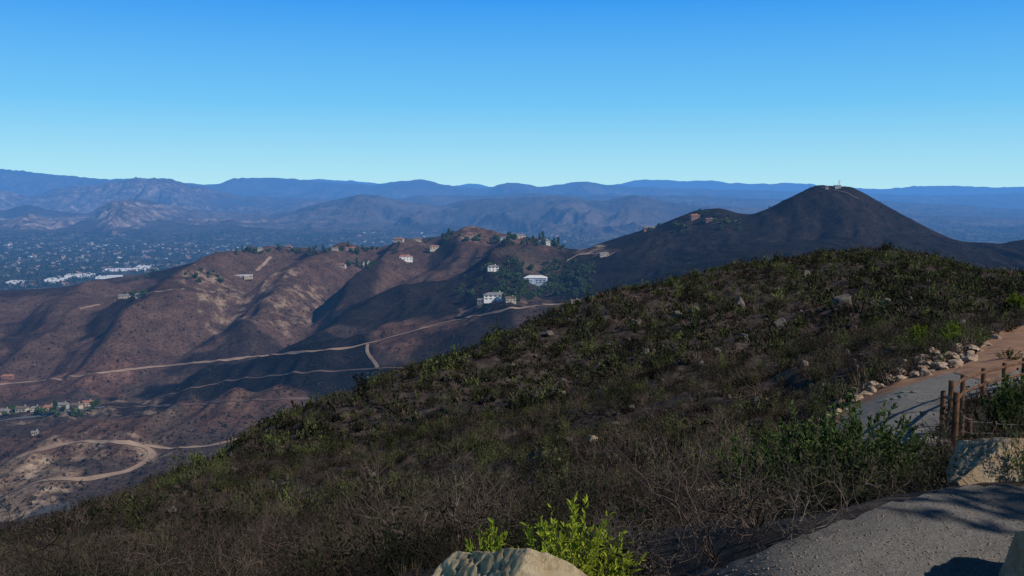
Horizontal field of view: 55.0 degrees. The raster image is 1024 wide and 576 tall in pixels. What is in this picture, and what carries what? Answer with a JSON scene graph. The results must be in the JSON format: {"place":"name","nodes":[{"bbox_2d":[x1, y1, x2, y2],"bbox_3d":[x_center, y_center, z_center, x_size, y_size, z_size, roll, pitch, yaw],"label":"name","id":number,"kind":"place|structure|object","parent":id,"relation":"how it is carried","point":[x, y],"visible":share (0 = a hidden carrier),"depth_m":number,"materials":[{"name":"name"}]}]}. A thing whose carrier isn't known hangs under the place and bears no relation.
{"place":"outdoors","nodes":[
{"label":"outdoors","id":0,"kind":"place"},
{"bbox_2d":[24,502,70,518],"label":"pond water","id":1,"kind":"structure","parent":0,"point":[42,510],"depth_m":638.72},
{"bbox_2d":[0,406,103,420],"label":"paved road","id":2,"kind":"structure","parent":0,"point":[44,414],"depth_m":935.02,"materials":[{"name":"asphalt"}]},
{"bbox_2d":[0,439,155,496],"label":"dirt road","id":3,"kind":"structure","parent":0,"point":[151,454],"depth_m":740.58,"materials":[{"name":"soil"}]},
{"bbox_2d":[79,288,183,308],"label":"dirt road","id":4,"kind":"structure","parent":0,"point":[123,298],"depth_m":1400.60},
{"bbox_2d":[144,438,236,448],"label":"dirt road","id":5,"kind":"structure","parent":0,"point":[156,446],"depth_m":756.03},
{"bbox_2d":[107,397,308,407],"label":"dirt road","id":6,"kind":"structure","parent":0,"point":[298,398],"depth_m":818.38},
{"bbox_2d":[160,367,403,396],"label":"dirt road","id":7,"kind":"structure","parent":0,"point":[283,374],"depth_m":897.22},
{"bbox_2d":[0,303,564,384],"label":"dirt road","id":8,"kind":"structure","parent":0,"point":[290,352],"depth_m":1123.44,"materials":[{"name":"soil"}]},
{"bbox_2d":[365,344,378,367],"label":"dirt road","id":9,"kind":"structure","parent":0,"point":[373,360],"depth_m":902.36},
{"bbox_2d":[0,185,1023,521],"bbox_3d":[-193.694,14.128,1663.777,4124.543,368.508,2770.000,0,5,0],"label":"rolling hills","id":10,"kind":"structure","parent":0,"point":[310,281],"depth_m":1168.55,"materials":[{"name":"soil"}]},
{"bbox_2d":[0,373,13,379],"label":"house","id":11,"kind":"structure","parent":10,"relation":"on","point":[10,376],"depth_m":1168.66,"materials":[{"name":"red paint"}]},
{"bbox_2d":[14,405,28,412],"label":"house","id":12,"kind":"structure","parent":10,"relation":"on","point":[24,408],"depth_m":968.24,"materials":[{"name":"beige paint"}]},
{"bbox_2d":[34,405,46,413],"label":"broadleaf tree","id":13,"kind":"object","parent":10,"relation":"on","point":[39,410],"visible":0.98,"depth_m":938.27,"materials":[{"name":"green plant"}]},
{"bbox_2d":[52,399,57,414],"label":"tall tree","id":14,"kind":"object","parent":10,"relation":"on","point":[55,407],"visible":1,"depth_m":922.94,"materials":[{"name":"green plant"}]},
{"bbox_2d":[69,402,82,408],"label":"house","id":15,"kind":"structure","parent":10,"relation":"on","point":[79,405],"depth_m":979.42,"materials":[{"name":"beige paint"}]},
{"bbox_2d":[88,399,100,408],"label":"broadleaf tree","id":16,"kind":"object","parent":10,"relation":"on","point":[95,403],"visible":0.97,"depth_m":958.35,"materials":[{"name":"green plant"}]},
{"bbox_2d":[236,274,252,279],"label":"house","id":17,"kind":"structure","parent":10,"relation":"on","point":[247,277],"depth_m":1541.25,"materials":[{"name":"beige paint"}]},
{"bbox_2d":[398,255,412,261],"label":"house","id":18,"kind":"structure","parent":10,"relation":"on","point":[407,258],"depth_m":1514.05,"materials":[{"name":"white paint"}]},
{"bbox_2d":[486,264,498,271],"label":"house","id":19,"kind":"structure","parent":10,"relation":"on","point":[494,268],"depth_m":1161.21,"materials":[{"name":"white paint"}]},
{"bbox_2d":[483,291,503,302],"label":"house","id":20,"kind":"structure","parent":10,"relation":"on","point":[489,297],"depth_m":973.25,"materials":[{"name":"white paint"}]},
{"bbox_2d":[504,295,516,303],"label":"house","id":21,"kind":"structure","parent":10,"relation":"on","point":[510,299],"depth_m":949.60,"materials":[{"name":"beige paint"}]},
{"bbox_2d":[0,190,1023,518],"bbox_3d":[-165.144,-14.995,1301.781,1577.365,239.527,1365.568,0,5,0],"label":"hillside scrub","id":22,"kind":"object","parent":10,"relation":"on","point":[8,506],"visible":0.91,"depth_m":973.55,"materials":[{"name":"plant"}]},
{"bbox_2d":[524,274,547,285],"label":"house","id":23,"kind":"structure","parent":10,"relation":"on","point":[539,280],"depth_m":1168.54,"materials":[{"name":"white paint"}]},
{"bbox_2d":[0,169,1023,289],"bbox_3d":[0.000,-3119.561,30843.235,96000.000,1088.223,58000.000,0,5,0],"label":"valley and mountain ranges","id":24,"kind":"structure","parent":0,"point":[39,203],"depth_m":9177.26,"materials":[{"name":"blue"}]},
{"bbox_2d":[44,277,67,281],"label":"warehouse","id":25,"kind":"structure","parent":24,"relation":"on","point":[55,279],"depth_m":3377.41,"materials":[{"name":"white paint"}]},
{"bbox_2d":[64,273,94,277],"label":"warehouse","id":26,"kind":"structure","parent":24,"relation":"on","point":[70,275],"depth_m":3547.73,"materials":[{"name":"white paint"}]},
{"bbox_2d":[95,275,122,278],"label":"warehouse","id":27,"kind":"structure","parent":24,"relation":"on","point":[104,276],"depth_m":3513.18,"materials":[{"name":"white paint"}]},
{"bbox_2d":[104,268,146,271],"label":"warehouse","id":28,"kind":"structure","parent":24,"relation":"on","point":[122,269],"depth_m":3879.06,"materials":[{"name":"white paint"}]},
{"bbox_2d":[0,225,1023,289],"bbox_3d":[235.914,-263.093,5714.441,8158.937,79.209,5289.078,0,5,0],"label":"valley trees","id":29,"kind":"object","parent":24,"relation":"on","point":[93,270],"visible":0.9,"depth_m":5365.69,"materials":[{"name":"green plant"}]},
{"bbox_2d":[0,248,1023,575],"bbox_3d":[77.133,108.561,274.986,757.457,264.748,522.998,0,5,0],"label":"hillside","id":30,"kind":"structure","parent":0,"point":[732,550],"depth_m":66.50,"materials":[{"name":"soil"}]},
{"bbox_2d":[193,504,277,553],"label":"dead bush","id":31,"kind":"object","parent":30,"relation":"on","point":[234,531],"visible":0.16,"depth_m":13.59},
{"bbox_2d":[288,479,304,495],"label":"hillside shrub","id":32,"kind":"object","parent":30,"relation":"on","point":[297,488],"visible":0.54,"depth_m":50.82,"materials":[{"name":"green plant"}]},
{"bbox_2d":[233,479,382,574],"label":"dead bush","id":33,"kind":"object","parent":30,"relation":"on","point":[283,534],"visible":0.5,"depth_m":10.84,"materials":[{"name":"plant"}]},
{"bbox_2d":[342,479,361,505],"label":"hillside shrub","id":34,"kind":"object","parent":30,"relation":"on","point":[347,491],"visible":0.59,"depth_m":38.55,"materials":[{"name":"green plant"}]},
{"bbox_2d":[304,463,467,567],"bbox_3d":[-1.222,2.414,10.253,2.080,1.362,1.508,0,5,0],"label":"dead bush","id":35,"kind":"object","parent":30,"relation":"on","point":[407,506],"visible":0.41,"depth_m":10.29,"materials":[{"name":"plant"}]},
{"bbox_2d":[333,431,540,559],"bbox_3d":[-0.460,2.334,9.354,2.254,1.807,2.173,5,7,44],"label":"dead bush","id":36,"kind":"object","parent":30,"relation":"on","point":[458,497],"visible":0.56,"depth_m":9.55,"materials":[{"name":"plant"}]},
{"bbox_2d":[421,456,539,555],"bbox_3d":[-0.284,1.964,8.487,1.236,0.988,1.042,3,6,25],"label":"dead bush","id":37,"kind":"object","parent":30,"relation":"on","point":[472,517],"visible":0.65,"depth_m":8.43,"materials":[{"name":"plant"}]},
{"bbox_2d":[477,445,493,464],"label":"hillside shrub","id":38,"kind":"object","parent":30,"relation":"on","point":[483,449],"visible":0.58,"depth_m":45.70,"materials":[{"name":"green plant"}]},
{"bbox_2d":[464,518,508,552],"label":"leafy shrub","id":39,"kind":"object","parent":30,"relation":"on","point":[499,544],"visible":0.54,"depth_m":5.20,"materials":[{"name":"green plant"}]},
{"bbox_2d":[432,548,586,575],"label":"boulder","id":40,"kind":"object","parent":30,"relation":"on","point":[517,562],"visible":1,"depth_m":3.62,"materials":[{"name":"beige stone"}]},
{"bbox_2d":[0,306,1023,565],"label":"dry twig brush","id":41,"kind":"object","parent":30,"relation":"on","point":[308,470],"visible":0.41,"depth_m":47.48,"materials":[{"name":"plant"}]},
{"bbox_2d":[0,403,1023,575],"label":"dry twig brush","id":42,"kind":"object","parent":30,"relation":"on","point":[47,546],"visible":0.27,"depth_m":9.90,"materials":[{"name":"plant"}]},
{"bbox_2d":[0,308,1023,554],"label":"dark scrub","id":43,"kind":"object","parent":30,"relation":"on","point":[450,452],"visible":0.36,"depth_m":45.77,"materials":[{"name":"green plant"}]},
{"bbox_2d":[0,304,1023,557],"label":"green brush","id":44,"kind":"object","parent":30,"relation":"on","point":[472,444],"visible":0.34,"depth_m":51.23,"materials":[{"name":"green plant"}]},
{"bbox_2d":[0,398,1023,570],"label":"green brush","id":45,"kind":"object","parent":30,"relation":"on","point":[406,504],"visible":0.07,"depth_m":16.05,"materials":[{"name":"green plant"}]},
{"bbox_2d":[1,390,1023,575],"bbox_3d":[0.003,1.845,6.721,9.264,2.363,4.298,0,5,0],"label":"dark scrub","id":46,"kind":"object","parent":30,"relation":"on","point":[827,474],"visible":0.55,"depth_m":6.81,"materials":[{"name":"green plant"}]},
{"bbox_2d":[2,316,1023,544],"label":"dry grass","id":47,"kind":"structure","parent":30,"relation":"on","point":[859,381],"depth_m":46.99,"materials":[{"name":"plant"}]},
{"bbox_2d":[513,445,529,464],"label":"hillside shrub","id":48,"kind":"object","parent":30,"relation":"on","point":[521,455],"visible":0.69,"depth_m":41.06,"materials":[{"name":"green plant"}]},
{"bbox_2d":[535,439,558,467],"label":"hillside shrub","id":49,"kind":"object","parent":30,"relation":"on","point":[544,452],"visible":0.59,"depth_m":34.26,"materials":[{"name":"green plant"}]},
{"bbox_2d":[548,442,570,470],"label":"hillside shrub","id":50,"kind":"object","parent":30,"relation":"on","point":[562,454],"visible":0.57,"depth_m":32.28,"materials":[{"name":"green plant"}]},
{"bbox_2d":[283,506,836,575],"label":"dry grass","id":51,"kind":"structure","parent":30,"relation":"on","point":[433,546],"depth_m":7.24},
{"bbox_2d":[540,457,581,494],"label":"hillside shrub","id":52,"kind":"object","parent":30,"relation":"on","point":[565,476],"visible":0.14,"depth_m":17.02,"materials":[{"name":"green plant"}]},
{"bbox_2d":[556,410,571,432],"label":"hillside shrub","id":53,"kind":"object","parent":30,"relation":"on","point":[562,422],"visible":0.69,"depth_m":52.21,"materials":[{"name":"green plant"}]},
{"bbox_2d":[510,491,646,575],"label":"leafy shrub","id":54,"kind":"object","parent":30,"relation":"on","point":[591,559],"visible":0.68,"depth_m":5.01,"materials":[{"name":"green plant"}]},
{"bbox_2d":[141,242,1023,485],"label":"dark scrub","id":55,"kind":"object","parent":30,"relation":"on","point":[752,339],"visible":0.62,"depth_m":90.11,"materials":[{"name":"green plant"}]},
{"bbox_2d":[145,241,1023,482],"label":"green brush","id":56,"kind":"object","parent":30,"relation":"on","point":[443,365],"visible":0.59,"depth_m":98.67,"materials":[{"name":"green plant"}]},
{"bbox_2d":[150,395,1023,575],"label":"green brush","id":57,"kind":"object","parent":30,"relation":"on","point":[1019,465],"visible":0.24,"depth_m":5.92,"materials":[{"name":"green plant"}]},
{"bbox_2d":[185,247,1023,468],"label":"dry twig brush","id":58,"kind":"object","parent":30,"relation":"on","point":[495,353],"visible":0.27,"depth_m":94.57,"materials":[{"name":"plant"}]},
{"bbox_2d":[558,495,676,575],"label":"dead bush","id":59,"kind":"object","parent":30,"relation":"on","point":[630,541],"visible":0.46,"depth_m":5.67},
{"bbox_2d":[558,419,699,518],"bbox_3d":[1.148,2.139,10.457,1.639,1.410,1.572,0,5,0],"label":"dead bush","id":60,"kind":"object","parent":30,"relation":"on","point":[608,476],"visible":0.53,"depth_m":10.51,"materials":[{"name":"plant"}]},
{"bbox_2d":[629,429,657,462],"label":"hillside shrub","id":61,"kind":"object","parent":30,"relation":"on","point":[640,447],"visible":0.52,"depth_m":30.95,"materials":[{"name":"green plant"}]},
{"bbox_2d":[585,486,715,571],"bbox_3d":[0.774,1.489,5.696,0.882,0.721,0.919,0,5,0],"label":"dead bush","id":62,"kind":"object","parent":30,"relation":"on","point":[642,564],"visible":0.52,"depth_m":5.63,"materials":[{"name":"plant"}]},
{"bbox_2d":[645,448,675,485],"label":"hillside shrub","id":63,"kind":"object","parent":30,"relation":"on","point":[662,458],"visible":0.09,"depth_m":22.21,"materials":[{"name":"green plant"}]},
{"bbox_2d":[661,409,683,440],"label":"hillside shrub","id":64,"kind":"object","parent":30,"relation":"on","point":[669,421],"visible":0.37,"depth_m":37.93,"materials":[{"name":"green plant"}]},
{"bbox_2d":[646,443,739,514],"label":"dead bush","id":65,"kind":"object","parent":30,"relation":"on","point":[705,463],"visible":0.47,"depth_m":9.70,"materials":[{"name":"plant"}]},
{"bbox_2d":[668,423,720,448],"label":"dead bush","id":66,"kind":"object","parent":30,"relation":"on","point":[695,435],"visible":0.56,"depth_m":30.66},
{"bbox_2d":[676,436,717,469],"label":"hillside shrub","id":67,"kind":"object","parent":30,"relation":"on","point":[692,448],"visible":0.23,"depth_m":22.19,"materials":[{"name":"green plant"}]},
{"bbox_2d":[693,449,726,480],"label":"hillside shrub","id":68,"kind":"object","parent":30,"relation":"on","point":[711,463],"visible":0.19,"depth_m":17.50,"materials":[{"name":"green plant"}]},
{"bbox_2d":[713,398,736,421],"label":"hillside shrub","id":69,"kind":"object","parent":30,"relation":"on","point":[716,411],"visible":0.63,"depth_m":39.22,"materials":[{"name":"green plant"}]},
{"bbox_2d":[666,472,793,575],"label":"dead bush","id":70,"kind":"object","parent":30,"relation":"on","point":[710,557],"visible":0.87,"depth_m":5.13,"materials":[{"name":"plant"}]},
{"bbox_2d":[705,421,755,458],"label":"dead bush","id":71,"kind":"object","parent":30,"relation":"on","point":[729,442],"visible":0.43,"depth_m":22.50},
{"bbox_2d":[725,380,736,396],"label":"hillside shrub","id":72,"kind":"object","parent":30,"relation":"on","point":[730,390],"visible":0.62,"depth_m":49.59,"materials":[{"name":"green plant"}]},
{"bbox_2d":[716,424,760,471],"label":"hillside shrub","id":73,"kind":"object","parent":30,"relation":"on","point":[737,441],"visible":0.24,"depth_m":20.77,"materials":[{"name":"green plant"}]},
{"bbox_2d":[677,435,831,540],"bbox_3d":[1.396,1.173,5.618,0.834,0.633,0.925,0,5,0],"label":"dead bush","id":74,"kind":"object","parent":30,"relation":"on","point":[753,501],"visible":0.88,"depth_m":5.59,"materials":[{"name":"plant"}]},
{"bbox_2d":[752,355,767,372],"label":"hillside shrub","id":75,"kind":"object","parent":30,"relation":"on","point":[759,367],"visible":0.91,"depth_m":63.67,"materials":[{"name":"green plant"}]},
{"bbox_2d":[713,432,807,515],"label":"leafy shrub","id":76,"kind":"object","parent":30,"relation":"on","point":[736,457],"visible":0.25,"depth_m":8.64,"materials":[{"name":"green plant"}]},
{"bbox_2d":[752,419,786,442],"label":"leafy bush","id":77,"kind":"object","parent":30,"relation":"on","point":[764,426],"visible":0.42,"depth_m":29.48,"materials":[{"name":"green plant"}]},
{"bbox_2d":[764,396,783,417],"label":"hillside shrub","id":78,"kind":"object","parent":30,"relation":"on","point":[775,406],"visible":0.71,"depth_m":39.84,"materials":[{"name":"green plant"}]},
{"bbox_2d":[773,318,785,327],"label":"rock","id":79,"kind":"object","parent":30,"relation":"on","point":[780,321],"visible":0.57,"depth_m":92.90,"materials":[{"name":"grey stone"}]},
{"bbox_2d":[739,461,867,549],"bbox_3d":[1.508,1.174,5.050,0.667,0.647,0.620,-3,6,-28],"label":"dead bush","id":80,"kind":"object","parent":30,"relation":"on","point":[800,520],"visible":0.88,"depth_m":4.99,"materials":[{"name":"plant"}]},
{"bbox_2d":[802,393,821,415],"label":"hillside shrub","id":81,"kind":"object","parent":30,"relation":"on","point":[805,406],"visible":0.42,"depth_m":37.35,"materials":[{"name":"green plant"}]},
{"bbox_2d":[808,361,826,381],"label":"hillside shrub","id":82,"kind":"object","parent":30,"relation":"on","point":[816,376],"visible":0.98,"depth_m":47.55,"materials":[{"name":"green plant"}]},
{"bbox_2d":[807,391,830,416],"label":"hillside shrub","id":83,"kind":"object","parent":30,"relation":"on","point":[817,402],"visible":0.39,"depth_m":36.65,"materials":[{"name":"green plant"}]},
{"bbox_2d":[820,381,839,401],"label":"hillside shrub","id":84,"kind":"object","parent":30,"relation":"on","point":[831,392],"visible":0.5,"depth_m":37.19,"materials":[{"name":"green plant"}]},
{"bbox_2d":[829,355,842,371],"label":"hillside shrub","id":85,"kind":"object","parent":30,"relation":"on","point":[834,366],"visible":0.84,"depth_m":49.03,"materials":[{"name":"green plant"}]},
{"bbox_2d":[832,294,851,306],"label":"rock","id":86,"kind":"object","parent":30,"relation":"on","point":[844,298],"visible":0.68,"depth_m":93.67,"materials":[{"name":"grey stone"}]},
{"bbox_2d":[824,414,864,453],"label":"hillside shrub","id":87,"kind":"object","parent":30,"relation":"on","point":[847,430],"visible":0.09,"depth_m":20.70,"materials":[{"name":"green plant"}]},
{"bbox_2d":[747,388,949,506],"bbox_3d":[2.997,1.540,8.683,1.826,1.288,1.844,0,5,0],"label":"leafy shrub","id":88,"kind":"object","parent":30,"relation":"on","point":[803,435],"visible":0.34,"depth_m":8.60,"materials":[{"name":"green plant"}]},
{"bbox_2d":[693,484,1023,575],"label":"gravel overlook","id":89,"kind":"object","parent":30,"relation":"on","point":[1004,495],"visible":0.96,"depth_m":4.83,"materials":[{"name":"gravel"}]},
{"bbox_2d":[860,312,912,341],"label":"dead bush","id":90,"kind":"object","parent":30,"relation":"on","point":[885,327],"visible":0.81,"depth_m":52.06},
{"bbox_2d":[891,331,908,350],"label":"hillside shrub","id":91,"kind":"object","parent":30,"relation":"on","point":[901,345],"visible":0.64,"depth_m":47.55,"materials":[{"name":"green plant"}]},
{"bbox_2d":[905,324,931,341],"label":"leafy bush","id":92,"kind":"object","parent":30,"relation":"on","point":[915,332],"visible":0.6,"depth_m":51.37,"materials":[{"name":"green plant"}]},
{"bbox_2d":[919,368,932,376],"bbox_3d":[15.241,3.164,36.263,0.417,0.419,0.434,-2,6,-23],"label":"edging stone","id":93,"kind":"object","parent":30,"relation":"on","point":[924,372],"visible":0.84,"depth_m":36.19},
{"bbox_2d":[939,391,959,447],"bbox_3d":[10.403,3.065,23.444,0.144,1.905,3.960,2,6,20],"label":"wooden fence","id":94,"kind":"object","parent":30,"relation":"on","point":[954,418],"visible":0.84,"depth_m":21.64,"materials":[{"name":"brown wood"}]},
{"bbox_2d":[941,320,964,343],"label":"leafy bush","id":95,"kind":"object","parent":30,"relation":"on","point":[951,328],"visible":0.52,"depth_m":45.84,"materials":[{"name":"green plant"}]},
{"bbox_2d":[961,356,976,363],"bbox_3d":[17.749,2.805,38.090,0.419,0.380,0.540,-3,6,-27],"label":"edging stone","id":96,"kind":"object","parent":30,"relation":"on","point":[967,359],"visible":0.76,"depth_m":38.02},
{"bbox_2d":[945,437,1023,485],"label":"boulder","id":97,"kind":"object","parent":30,"relation":"on","point":[983,460],"visible":0.7,"depth_m":5.95,"materials":[{"name":"stone"}]},
{"bbox_2d":[947,358,1023,434],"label":"wooden fence","id":98,"kind":"object","parent":30,"relation":"on","point":[963,378],"visible":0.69,"depth_m":27.88,"materials":[{"name":"brown wood"}]},
{"bbox_2d":[958,411,1023,439],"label":"cable fence","id":99,"kind":"object","parent":30,"relation":"on","point":[969,422],"visible":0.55,"depth_m":21.57,"materials":[{"name":"brown wood"}]},
{"bbox_2d":[972,401,1014,431],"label":"leafy bush","id":100,"kind":"object","parent":30,"relation":"on","point":[977,418],"visible":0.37,"depth_m":23.37,"materials":[{"name":"green plant"}]},
{"bbox_2d":[977,373,1023,431],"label":"leafy bush","id":101,"kind":"object","parent":30,"relation":"on","point":[1002,405],"visible":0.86,"depth_m":22.99,"materials":[{"name":"green plant"}]},
{"bbox_2d":[994,348,1022,359],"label":"leafy bush","id":102,"kind":"object","parent":30,"relation":"on","point":[1010,356],"visible":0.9,"depth_m":37.08,"materials":[{"name":"green plant"}]},
{"bbox_2d":[998,530,1023,575],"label":"boulder","id":103,"kind":"object","parent":30,"relation":"on","point":[1013,565],"visible":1,"depth_m":4.25,"materials":[{"name":"stone"}]},
{"bbox_2d":[1005,291,1023,309],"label":"leafy bush","id":104,"kind":"object","parent":30,"relation":"on","point":[1016,301],"visible":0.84,"depth_m":78.15,"materials":[{"name":"green plant"}]},
{"bbox_2d":[0,0,1023,188],"label":"sky","id":105,"kind":"structure","parent":0,"point":[865,94],"materials":[{"name":"blue"}]},
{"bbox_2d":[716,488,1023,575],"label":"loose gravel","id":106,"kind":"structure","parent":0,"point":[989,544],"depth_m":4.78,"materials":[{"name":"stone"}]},
{"bbox_2d":[829,366,959,424],"bbox_3d":[13.360,3.719,34.748,13.584,1.329,3.054,-5,7,-44],"label":"dirt shoulder","id":107,"kind":"object","parent":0,"point":[910,380],"visible":0.56,"depth_m":35.16},
{"bbox_2d":[936,362,950,369],"bbox_3d":[16.319,2.987,37.186,0.502,0.358,0.522,-12,17,-16],"label":"edging stone","id":108,"kind":"object","parent":107,"relation":"on","point":[942,365],"visible":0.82,"depth_m":37.06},
{"bbox_2d":[950,360,963,367],"bbox_3d":[16.694,2.895,37.041,0.531,0.422,0.367,2,11,-25],"label":"edging stone","id":109,"kind":"object","parent":107,"relation":"on","point":[957,363],"visible":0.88,"depth_m":36.89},
{"bbox_2d":[837,369,1020,461],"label":"gravel path","id":110,"kind":"structure","parent":0,"point":[925,398],"depth_m":30.01,"materials":[{"name":"gravel"}]},
{"bbox_2d":[955,325,1023,381],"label":"dirt path","id":111,"kind":"structure","parent":0,"point":[988,358],"depth_m":38.78,"materials":[{"name":"soil"}]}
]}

